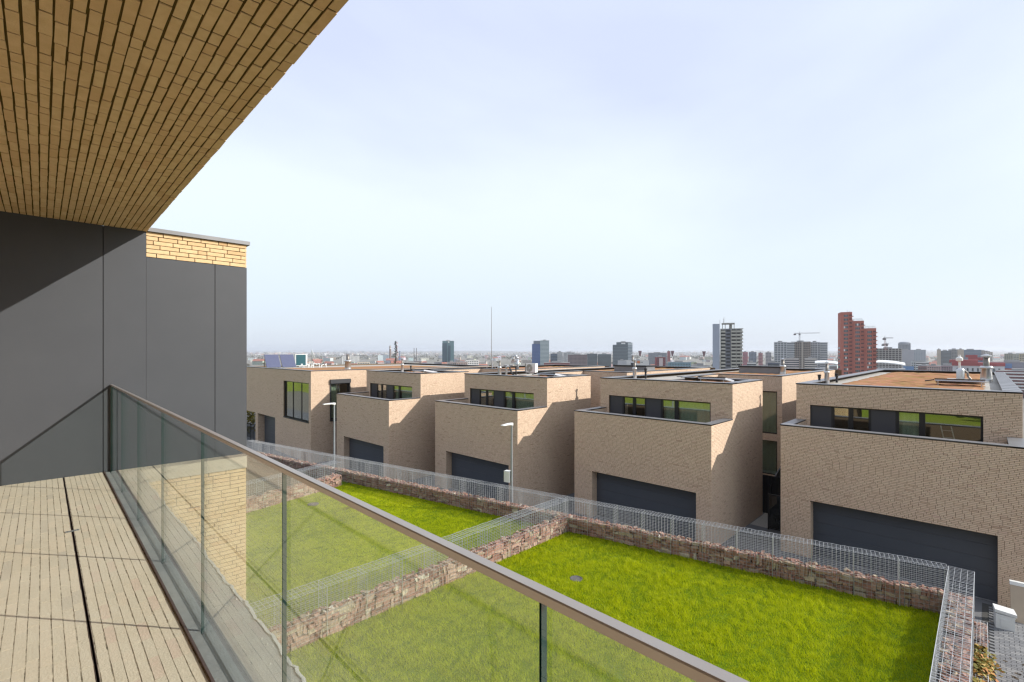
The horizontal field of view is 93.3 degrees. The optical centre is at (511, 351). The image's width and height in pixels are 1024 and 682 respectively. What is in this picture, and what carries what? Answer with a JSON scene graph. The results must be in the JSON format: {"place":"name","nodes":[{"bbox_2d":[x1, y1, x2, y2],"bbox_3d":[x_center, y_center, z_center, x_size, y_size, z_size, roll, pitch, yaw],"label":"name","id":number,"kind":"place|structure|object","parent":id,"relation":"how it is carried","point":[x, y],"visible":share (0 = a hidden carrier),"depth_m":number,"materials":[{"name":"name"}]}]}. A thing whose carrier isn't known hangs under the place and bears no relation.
{"place":"outdoors","nodes":[
{"label":"outdoors","id":0,"kind":"place"},
{"bbox_2d":[245,460,320,496],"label":"road","id":1,"kind":"structure","parent":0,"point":[256,470],"depth_m":26.20,"materials":[{"name":"grey asphalt"}]},
{"bbox_2d":[247,363,490,462],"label":"end house","id":2,"kind":"structure","parent":0,"point":[286,406],"depth_m":38.14,"materials":[{"name":"brick"}]},
{"bbox_2d":[263,354,295,367],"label":"solar array","id":3,"kind":"object","parent":2,"relation":"on","point":[273,360],"visible":0.91,"depth_m":44.38,"materials":[{"name":"glass"}]},
{"bbox_2d":[293,354,306,365],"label":"teal cabinet","id":4,"kind":"object","parent":2,"relation":"on","point":[300,359],"visible":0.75,"depth_m":47.42,"materials":[{"name":"teal"}]},
{"bbox_2d":[285,381,339,421],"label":"window","id":5,"kind":"structure","parent":2,"relation":"in","point":[296,393],"depth_m":38.90,"materials":[{"name":"black"}]},
{"bbox_2d":[331,383,348,419],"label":"window","id":6,"kind":"structure","parent":2,"relation":"in","point":[344,387],"depth_m":36.41,"materials":[{"name":"black glass"}]},
{"bbox_2d":[344,354,351,368],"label":"metal flue","id":7,"kind":"object","parent":2,"relation":"on","point":[347,361],"visible":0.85,"depth_m":40.19,"materials":[{"name":"metal"}]},
{"bbox_2d":[336,364,608,480],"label":"terraced house","id":8,"kind":"structure","parent":0,"point":[387,417],"depth_m":31.53,"materials":[{"name":"brick"}]},
{"bbox_2d":[349,438,382,450],"bbox_3d":[-9.457,6.084,31.836,5.220,0.440,0.025,0,0,44],"label":"garage door panel","id":9,"kind":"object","parent":8,"relation":"in","point":[378,447],"depth_m":31.99,"materials":[{"name":"grey metal"}]},
{"bbox_2d":[349,461,383,476],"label":"garage door","id":10,"kind":"structure","parent":8,"relation":"in","point":[366,469],"depth_m":32.17,"materials":[{"name":"black metal"}]},
{"bbox_2d":[349,455,383,471],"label":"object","id":11,"kind":"structure","parent":8,"relation":"in","point":[361,463],"depth_m":32.17,"materials":[{"name":"black metal"}]},
{"bbox_2d":[349,448,383,464],"bbox_3d":[-9.457,6.976,31.836,5.220,0.440,0.025,0,0,44],"label":"garage door panel","id":12,"kind":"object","parent":8,"relation":"in","point":[369,457],"depth_m":32.08,"materials":[{"name":"grey metal"}]},
{"bbox_2d":[349,442,383,457],"bbox_3d":[-9.457,6.530,31.836,5.220,0.440,0.025,0,0,44],"label":"garage door panel","id":13,"kind":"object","parent":8,"relation":"in","point":[361,448],"depth_m":31.99,"materials":[{"name":"grey metal"}]},
{"bbox_2d":[377,384,386,398],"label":"window","id":14,"kind":"structure","parent":8,"relation":"in","point":[381,388],"depth_m":34.99,"materials":[{"name":"black"}]},
{"bbox_2d":[393,385,411,398],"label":"window","id":15,"kind":"structure","parent":8,"relation":"in","point":[399,392],"depth_m":32.80,"materials":[{"name":"black"}]},
{"bbox_2d":[487,307,494,367],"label":"lightning mast","id":16,"kind":"object","parent":8,"relation":"on","point":[491,341],"visible":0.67,"depth_m":41.54,"materials":[{"name":"metal"}]},
{"bbox_2d":[151,0,1023,351],"label":"sky","id":17,"kind":"structure","parent":0,"point":[593,175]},
{"bbox_2d":[246,481,945,681],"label":"lawn","id":18,"kind":"structure","parent":0,"point":[584,651],"depth_m":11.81,"materials":[{"name":"green plant"}]},
{"bbox_2d":[0,0,348,681],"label":"brick house","id":19,"kind":"structure","parent":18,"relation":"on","point":[121,121],"depth_m":4.06,"materials":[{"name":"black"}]},
{"bbox_2d":[104,384,748,681],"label":"glass balustrade","id":20,"kind":"object","parent":19,"relation":"on","point":[136,476],"visible":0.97,"depth_m":2.42,"materials":[{"name":"teal"}]},
{"bbox_2d":[246,461,341,512],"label":"gabion wall","id":21,"kind":"structure","parent":18,"relation":"on","point":[269,498],"depth_m":22.00,"materials":[{"name":"grey stone"}]},
{"bbox_2d":[251,498,568,652],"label":"gabion wall","id":22,"kind":"structure","parent":18,"relation":"on","point":[335,616],"depth_m":12.97,"materials":[{"name":"brown stone"}]},
{"bbox_2d":[247,440,948,614],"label":"gabion wall","id":23,"kind":"structure","parent":18,"relation":"on","point":[882,588],"depth_m":16.20,"materials":[{"name":"brown"}]},
{"bbox_2d":[929,566,975,681],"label":"gabion wall","id":24,"kind":"structure","parent":18,"relation":"on","point":[953,658],"depth_m":10.21,"materials":[{"name":"brown"}]},
{"bbox_2d":[247,411,997,621],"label":"street","id":25,"kind":"structure","parent":0,"point":[978,608],"depth_m":20.80,"materials":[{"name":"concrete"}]},
{"bbox_2d":[322,403,335,466],"bbox_3d":[-10.005,5.470,26.475,0.200,5.260,0.805,0,0,33],"label":"street lamp","id":26,"kind":"object","parent":25,"relation":"on","point":[334,404],"visible":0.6,"depth_m":26.70,"materials":[{"name":"grey metal"}]},
{"bbox_2d":[501,423,512,502],"bbox_3d":[-0.273,5.560,20.260,0.430,5.080,0.840,0,0,33],"label":"street lamp","id":27,"kind":"object","parent":25,"relation":"on","point":[508,476],"visible":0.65,"depth_m":20.42,"materials":[{"name":"silver metal"}]},
{"bbox_2d":[435,366,714,505],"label":"terraced house","id":28,"kind":"structure","parent":25,"relation":"on","point":[472,438],"depth_m":26.94,"materials":[{"name":"brick"}]},
{"bbox_2d":[452,458,504,478],"bbox_3d":[-1.725,6.530,26.871,5.220,0.440,0.025,0,0,44],"label":"garage door panel","id":29,"kind":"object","parent":28,"relation":"in","point":[491,471],"depth_m":26.99,"materials":[{"name":"black metal"}]},
{"bbox_2d":[452,480,508,500],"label":"garage door","id":30,"kind":"structure","parent":28,"relation":"in","point":[455,484],"depth_m":27.29,"materials":[{"name":"black metal"}]},
{"bbox_2d":[452,473,508,495],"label":"garage door","id":31,"kind":"structure","parent":28,"relation":"in","point":[453,474],"depth_m":27.05,"materials":[{"name":"black metal"}]},
{"bbox_2d":[452,465,508,487],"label":"garage door","id":32,"kind":"structure","parent":28,"relation":"in","point":[457,470],"depth_m":26.93,"materials":[{"name":"black metal"}]},
{"bbox_2d":[452,453,508,469],"bbox_3d":[-1.725,6.084,26.871,5.220,0.440,0.025,0,0,44],"label":"garage door panel","id":33,"kind":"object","parent":28,"relation":"in","point":[454,455],"depth_m":26.82,"materials":[{"name":"black metal"}]},
{"bbox_2d":[479,389,493,405],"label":"window","id":34,"kind":"structure","parent":28,"relation":"in","point":[486,397],"depth_m":30.18,"materials":[{"name":"black"}]},
{"bbox_2d":[503,391,533,408],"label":"window","id":35,"kind":"structure","parent":28,"relation":"in","point":[516,400],"depth_m":27.80,"materials":[{"name":"black"}]},
{"bbox_2d":[525,363,537,373],"bbox_3d":[1.239,1.116,30.992,0.816,0.688,0.286,0,0,39],"label":"air conditioner","id":36,"kind":"object","parent":28,"relation":"on","point":[531,368],"visible":1,"depth_m":30.82,"materials":[{"name":"grey metal"}]},
{"bbox_2d":[532,372,566,375],"bbox_3d":[2.204,1.393,28.222,1.725,0.335,1.180,0,0,44],"label":"solar collector","id":37,"kind":"object","parent":28,"relation":"on","point":[547,374],"visible":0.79,"depth_m":27.79,"materials":[{"name":"grey"}]},
{"bbox_2d":[613,364,655,371],"bbox_3d":[9.257,1.300,36.598,2.800,0.520,1.400,0,0,44],"label":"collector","id":38,"kind":"object","parent":28,"relation":"on","point":[622,367],"visible":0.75,"depth_m":36.08,"materials":[{"name":"metal"}]},
{"bbox_2d":[574,368,841,543],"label":"terraced house","id":39,"kind":"structure","parent":25,"relation":"on","point":[681,444],"depth_m":22.42,"materials":[{"name":"brick"}]},
{"bbox_2d":[622,396,645,415],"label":"window","id":40,"kind":"structure","parent":39,"relation":"in","point":[636,406],"depth_m":25.63,"materials":[{"name":"black"}]},
{"bbox_2d":[598,506,694,540],"bbox_3d":[6.046,7.868,22.076,5.220,0.440,0.025,0,0,44],"label":"garage door","id":41,"kind":"structure","parent":39,"relation":"in","point":[599,510],"depth_m":21.99,"materials":[{"name":"grey metal"}]},
{"bbox_2d":[597,497,695,531],"bbox_3d":[6.046,7.422,22.076,5.220,0.440,0.025,0,0,44],"label":"garage door","id":42,"kind":"structure","parent":39,"relation":"in","point":[599,500],"depth_m":21.92,"materials":[{"name":"grey metal"}]},
{"bbox_2d":[597,488,695,521],"bbox_3d":[6.046,6.976,22.076,5.220,0.440,0.025,0,0,44],"label":"garage door","id":43,"kind":"structure","parent":39,"relation":"in","point":[601,493],"depth_m":21.95,"materials":[{"name":"black metal"}]},
{"bbox_2d":[597,479,695,510],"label":"garage door","id":44,"kind":"structure","parent":39,"relation":"in","point":[667,499],"depth_m":21.92,"materials":[{"name":"black metal"}]},
{"bbox_2d":[597,472,695,500],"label":"garage door","id":45,"kind":"structure","parent":39,"relation":"in","point":[633,483],"depth_m":21.92,"materials":[{"name":"black metal"}]},
{"bbox_2d":[661,399,710,422],"bbox_3d":[8.210,3.455,22.825,2.470,2.250,0.160,0,0,44],"label":"window","id":46,"kind":"structure","parent":39,"relation":"in","point":[670,409],"depth_m":22.88,"materials":[{"name":"black"}]},
{"bbox_2d":[691,376,733,381],"bbox_3d":[9.876,1.393,23.804,1.675,0.335,1.180,0,0,44],"label":"solar collector","id":47,"kind":"object","parent":39,"relation":"on","point":[720,379],"visible":0.89,"depth_m":23.46,"materials":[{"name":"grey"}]},
{"bbox_2d":[738,365,786,373],"bbox_3d":[17.804,1.300,34.401,2.800,0.520,1.400,0,0,44],"label":"roof hatch","id":48,"kind":"object","parent":39,"relation":"on","point":[758,369],"visible":0.82,"depth_m":33.92,"materials":[{"name":"metal"}]},
{"bbox_2d":[762,440,776,474],"bbox_3d":[15.053,6.200,28.449,1.100,2.000,0.160,0,0,44],"label":"window","id":49,"kind":"structure","parent":39,"relation":"in","point":[769,451],"depth_m":28.41,"materials":[{"name":"black"}]},
{"bbox_2d":[762,391,776,433],"bbox_3d":[15.053,3.575,28.449,1.100,2.450,0.160,0,0,44],"label":"window","id":50,"kind":"structure","parent":39,"relation":"in","point":[769,401],"depth_m":28.41,"materials":[{"name":"black"}]},
{"bbox_2d":[779,358,785,373],"bbox_3d":[18.319,1.010,32.709,0.450,1.100,0.450,0,0,44],"label":"metal flue","id":51,"kind":"object","parent":39,"relation":"on","point":[782,366],"visible":0.95,"depth_m":32.60,"materials":[{"name":"metal"}]},
{"bbox_2d":[751,513,767,527],"bbox_3d":[14.279,8.094,24.494,1.900,0.001,7.000,0,0,44],"label":"gravel bed","id":52,"kind":"object","parent":25,"relation":"on","point":[761,520],"visible":0.2,"depth_m":22.98,"materials":[{"name":"grey gravel"}]},
{"bbox_2d":[762,475,780,512],"bbox_3d":[13.347,7.150,23.608,2.095,1.900,0.030,0,0,44],"label":"dark fence","id":53,"kind":"object","parent":52,"relation":"on","point":[767,480],"visible":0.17,"depth_m":24.13,"materials":[{"name":"black metal"}]},
{"bbox_2d":[769,466,780,493],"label":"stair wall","id":54,"kind":"structure","parent":52,"relation":"on","point":[778,473],"depth_m":24.61,"materials":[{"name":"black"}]},
{"bbox_2d":[780,369,1023,608],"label":"terraced house","id":55,"kind":"structure","parent":25,"relation":"on","point":[874,461],"depth_m":17.51,"materials":[{"name":"brick"}]},
{"bbox_2d":[768,493,780,530],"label":"alley gate","id":56,"kind":"structure","parent":55,"relation":"attached to","point":[774,512],"depth_m":21.83,"materials":[{"name":"black metal"}]},
{"bbox_2d":[824,361,829,383],"bbox_3d":[15.246,1.021,23.410,0.285,1.078,0.285,0,0,44],"label":"metal flue","id":57,"kind":"object","parent":55,"relation":"on","point":[826,375],"visible":0.98,"depth_m":23.34,"materials":[{"name":"metal"}]},
{"bbox_2d":[831,406,870,430],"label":"window","id":58,"kind":"structure","parent":55,"relation":"in","point":[841,417],"depth_m":21.50,"materials":[{"name":"black"}]},
{"bbox_2d":[813,544,997,601],"bbox_3d":[13.823,7.868,17.416,5.220,0.440,0.025,0,0,44],"label":"garage door","id":59,"kind":"structure","parent":55,"relation":"in","point":[982,591],"depth_m":17.06,"materials":[{"name":"grey metal"}]},
{"bbox_2d":[813,532,997,587],"bbox_3d":[13.823,7.422,17.416,5.220,0.440,0.025,0,0,44],"label":"garage door","id":60,"kind":"structure","parent":55,"relation":"in","point":[981,577],"depth_m":17.10,"materials":[{"name":"grey metal"}]},
{"bbox_2d":[813,521,997,573],"bbox_3d":[13.823,6.976,17.416,5.220,0.440,0.025,0,0,44],"label":"garage door","id":61,"kind":"structure","parent":55,"relation":"in","point":[939,554],"depth_m":17.12,"materials":[{"name":"grey metal"}]},
{"bbox_2d":[813,510,997,559],"bbox_3d":[13.823,6.530,17.416,5.220,0.440,0.025,0,0,44],"label":"garage door","id":62,"kind":"structure","parent":55,"relation":"in","point":[934,540],"depth_m":17.12,"materials":[{"name":"grey metal"}]},
{"bbox_2d":[813,502,997,546],"bbox_3d":[13.823,6.084,17.416,5.220,0.440,0.025,0,0,44],"label":"garage door","id":63,"kind":"structure","parent":55,"relation":"in","point":[977,537],"depth_m":17.12,"materials":[{"name":"grey metal"}]},
{"bbox_2d":[895,411,982,441],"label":"window","id":64,"kind":"structure","parent":55,"relation":"in","point":[970,428],"depth_m":19.11,"materials":[{"name":"black"}]},
{"bbox_2d":[925,378,984,386],"bbox_3d":[20.088,1.393,21.937,1.995,0.335,1.180,0,0,44],"label":"solar collector","id":65,"kind":"object","parent":55,"relation":"on","point":[961,381],"visible":0.95,"depth_m":21.64,"materials":[{"name":"grey"}]},
{"bbox_2d":[947,368,970,378],"bbox_3d":[24.255,1.234,26.213,1.012,0.668,0.900,0,0,44],"label":"vent hood","id":66,"kind":"object","parent":55,"relation":"on","point":[960,373],"visible":0.87,"depth_m":26.13,"materials":[{"name":"metal"}]},
{"bbox_2d":[979,354,994,381],"bbox_3d":[24.233,0.836,24.696,0.600,1.408,0.600,0,0,44],"label":"metal flue","id":67,"kind":"object","parent":55,"relation":"on","point":[986,368],"visible":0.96,"depth_m":24.58,"materials":[{"name":"metal"}]},
{"bbox_2d":[974,619,988,681],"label":"gabion wall","id":68,"kind":"structure","parent":25,"relation":"on","point":[981,633],"depth_m":12.27,"materials":[{"name":"grey stone"}]},
{"bbox_2d":[972,644,1005,681],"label":"ivy","id":69,"kind":"object","parent":68,"relation":"on","point":[983,665],"visible":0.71,"depth_m":10.91,"materials":[{"name":"plant"}]},
{"bbox_2d":[247,350,1022,359],"bbox_3d":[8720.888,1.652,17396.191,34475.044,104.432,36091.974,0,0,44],"label":"woodland","id":70,"kind":"object","parent":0,"point":[511,356],"visible":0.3,"depth_m":4957.20,"materials":[{"name":"green plant"}]},
{"bbox_2d":[247,351,1023,438],"bbox_3d":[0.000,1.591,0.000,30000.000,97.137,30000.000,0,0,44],"label":"ground","id":71,"kind":"structure","parent":0,"point":[505,361],"depth_m":4610.29,"materials":[{"name":"grey"}]},
{"bbox_2d":[247,410,255,431],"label":"yellow bush","id":72,"kind":"object","parent":71,"relation":"on","point":[249,418],"visible":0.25,"depth_m":47.82,"materials":[{"name":"plant"}]},
{"bbox_2d":[252,359,263,364],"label":"city building","id":73,"kind":"structure","parent":71,"relation":"on","point":[257,361],"depth_m":1789.20,"materials":[{"name":"grey"}]},
{"bbox_2d":[342,356,358,364],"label":"school","id":74,"kind":"object","parent":71,"relation":"on","point":[355,359],"visible":0.4,"depth_m":1701.88,"materials":[{"name":"grey"}]},
{"bbox_2d":[442,340,453,361],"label":"glass tower","id":75,"kind":"structure","parent":71,"relation":"on","point":[447,350],"depth_m":1498.93,"materials":[{"name":"teal"}]},
{"bbox_2d":[465,359,478,364],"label":"apartment block","id":76,"kind":"structure","parent":71,"relation":"on","point":[472,362],"depth_m":850.48,"materials":[{"name":"grey"}]},
{"bbox_2d":[532,340,548,364],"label":"glass tower","id":77,"kind":"structure","parent":71,"relation":"on","point":[540,352],"depth_m":1300.49,"materials":[{"name":"blue glass"}]},
{"bbox_2d":[544,361,569,364],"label":"hall","id":78,"kind":"structure","parent":71,"relation":"on","point":[556,363],"depth_m":800.10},
{"bbox_2d":[568,354,586,364],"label":"apartment block","id":79,"kind":"structure","parent":71,"relation":"on","point":[577,359],"depth_m":1150.00,"materials":[{"name":"grey"}]},
{"bbox_2d":[587,353,596,365],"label":"office block","id":80,"kind":"structure","parent":71,"relation":"on","point":[591,358],"depth_m":1249.99,"materials":[{"name":"grey"}]},
{"bbox_2d":[598,353,610,366],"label":"office block","id":81,"kind":"structure","parent":71,"relation":"on","point":[604,359],"depth_m":1299.94,"materials":[{"name":"grey concrete"}]},
{"bbox_2d":[613,341,632,366],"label":"office block","id":82,"kind":"structure","parent":71,"relation":"on","point":[623,350],"depth_m":1200.04,"materials":[{"name":"blue"}]},
{"bbox_2d":[247,351,1023,354],"bbox_3d":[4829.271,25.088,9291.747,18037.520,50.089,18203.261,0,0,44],"label":"distant city","id":83,"kind":"object","parent":71,"relation":"on","point":[428,353],"visible":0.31,"depth_m":7486.43},
{"bbox_2d":[626,359,648,364],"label":"hall","id":84,"kind":"structure","parent":71,"relation":"on","point":[641,362],"depth_m":898.78,"materials":[{"name":"grey"}]},
{"bbox_2d":[648,352,666,365],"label":"office block","id":85,"kind":"structure","parent":71,"relation":"on","point":[651,357],"depth_m":1502.57,"materials":[{"name":"grey"}]},
{"bbox_2d":[655,356,664,365],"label":"red block","id":86,"kind":"structure","parent":71,"relation":"on","point":[659,360],"depth_m":759.80,"materials":[{"name":"grey"}]},
{"bbox_2d":[668,360,690,366],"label":"row block","id":87,"kind":"structure","parent":71,"relation":"on","point":[679,363],"depth_m":720.23,"materials":[{"name":"grey"}]},
{"bbox_2d":[713,319,742,369],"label":"unfinished tower","id":88,"kind":"structure","parent":71,"relation":"on","point":[727,348],"depth_m":469.70,"materials":[{"name":"white concrete"}]},
{"bbox_2d":[749,351,755,361],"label":"block","id":89,"kind":"structure","parent":71,"relation":"on","point":[752,355],"depth_m":1200.09,"materials":[{"name":"grey"}]},
{"bbox_2d":[758,352,762,365],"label":"block","id":90,"kind":"structure","parent":71,"relation":"on","point":[760,358],"depth_m":1099.98,"materials":[{"name":"pink"}]},
{"bbox_2d":[774,341,794,365],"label":"apartment tower","id":91,"kind":"structure","parent":71,"relation":"on","point":[784,350],"depth_m":897.10,"materials":[{"name":"grey concrete"}]},
{"bbox_2d":[775,343,785,365],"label":"window","id":92,"kind":"structure","parent":91,"relation":"in","point":[775,343],"depth_m":900.49,"materials":[{"name":"grey glass"}]},
{"bbox_2d":[785,357,798,367],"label":"block","id":93,"kind":"structure","parent":71,"relation":"on","point":[791,362],"depth_m":719.88,"materials":[{"name":"grey concrete"}]},
{"bbox_2d":[794,340,810,368],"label":"apartment tower","id":94,"kind":"structure","parent":71,"relation":"on","point":[802,350],"depth_m":892.67,"materials":[{"name":"grey concrete"}]},
{"bbox_2d":[805,357,816,368],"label":"block","id":95,"kind":"structure","parent":71,"relation":"on","point":[810,363],"depth_m":730.11,"materials":[{"name":"grey concrete"}]},
{"bbox_2d":[811,341,827,367],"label":"apartment tower","id":96,"kind":"structure","parent":71,"relation":"on","point":[819,351],"depth_m":895.91,"materials":[{"name":"grey"}]},
{"bbox_2d":[815,360,837,368],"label":"stadium","id":97,"kind":"object","parent":71,"relation":"on","point":[824,361],"visible":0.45,"depth_m":624.27,"materials":[{"name":"grey"}]},
{"bbox_2d":[838,312,876,374],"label":"red tower","id":98,"kind":"structure","parent":71,"relation":"on","point":[857,344],"depth_m":401.31,"materials":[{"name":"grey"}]},
{"bbox_2d":[876,347,901,367],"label":"concrete frame","id":99,"kind":"object","parent":71,"relation":"on","point":[892,354],"visible":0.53,"depth_m":788.28,"materials":[{"name":"grey concrete"}]},
{"bbox_2d":[876,360,904,369],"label":"stadium","id":100,"kind":"object","parent":71,"relation":"on","point":[891,362],"visible":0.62,"depth_m":597.22,"materials":[{"name":"grey"}]},
{"bbox_2d":[898,342,910,349],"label":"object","id":101,"kind":"structure","parent":71,"relation":"on","point":[904,345],"depth_m":1496.76,"materials":[{"name":"grey"}]},
{"bbox_2d":[902,349,913,367],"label":"grey block","id":102,"kind":"structure","parent":71,"relation":"on","point":[907,356],"depth_m":1148.04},
{"bbox_2d":[914,349,925,361],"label":"glass block","id":103,"kind":"structure","parent":71,"relation":"on","point":[919,354],"depth_m":1299.02,"materials":[{"name":"grey"}]},
{"bbox_2d":[927,364,940,370],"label":"block","id":104,"kind":"structure","parent":71,"relation":"on","point":[933,367],"depth_m":620.01,"materials":[{"name":"grey"}]},
{"bbox_2d":[937,348,940,364],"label":"tan block","id":105,"kind":"structure","parent":71,"relation":"on","point":[938,356],"depth_m":1100.28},
{"bbox_2d":[941,350,950,364],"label":"office block","id":106,"kind":"structure","parent":71,"relation":"on","point":[945,356],"depth_m":1109.42,"materials":[{"name":"grey"}]},
{"bbox_2d":[941,364,952,370],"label":"block","id":107,"kind":"structure","parent":71,"relation":"on","point":[946,367],"depth_m":640.60,"materials":[{"name":"grey"}]},
{"bbox_2d":[948,348,956,364],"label":"office block","id":108,"kind":"structure","parent":71,"relation":"on","point":[953,353],"depth_m":1105.60,"materials":[{"name":"grey concrete"}]},
{"bbox_2d":[964,349,980,359],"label":"office block","id":109,"kind":"structure","parent":71,"relation":"on","point":[972,352],"depth_m":1119.04,"materials":[{"name":"grey glass"}]},
{"bbox_2d":[965,355,982,361],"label":"hall","id":110,"kind":"structure","parent":71,"relation":"on","point":[974,357],"depth_m":602.05,"materials":[{"name":"red"}]},
{"bbox_2d":[949,360,1004,371],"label":"hall","id":111,"kind":"structure","parent":71,"relation":"on","point":[970,365],"depth_m":563.31,"materials":[{"name":"red"}]},
{"bbox_2d":[990,360,1023,369],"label":"hall","id":112,"kind":"structure","parent":71,"relation":"on","point":[1010,364],"depth_m":561.40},
{"bbox_2d":[995,368,1023,397],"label":"metal roof","id":113,"kind":"object","parent":71,"relation":"on","point":[1015,376],"visible":0.3,"depth_m":523.28,"materials":[{"name":"grey metal"}]},
{"bbox_2d":[982,603,1023,681],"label":"forecourt paving","id":114,"kind":"structure","parent":0,"point":[1003,644],"depth_m":13.18,"materials":[{"name":"grey"}]},
{"bbox_2d":[993,603,1016,631],"bbox_3d":[14.421,7.800,14.149,0.460,0.560,0.365,0,0,37],"label":"white box","id":115,"kind":"object","parent":114,"relation":"on","point":[1004,618],"visible":1,"depth_m":14.05,"materials":[{"name":"white metal"}]},
{"bbox_2d":[1009,579,1023,623],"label":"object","id":116,"kind":"object","parent":114,"relation":"on","point":[1017,596],"visible":0.89,"depth_m":14.54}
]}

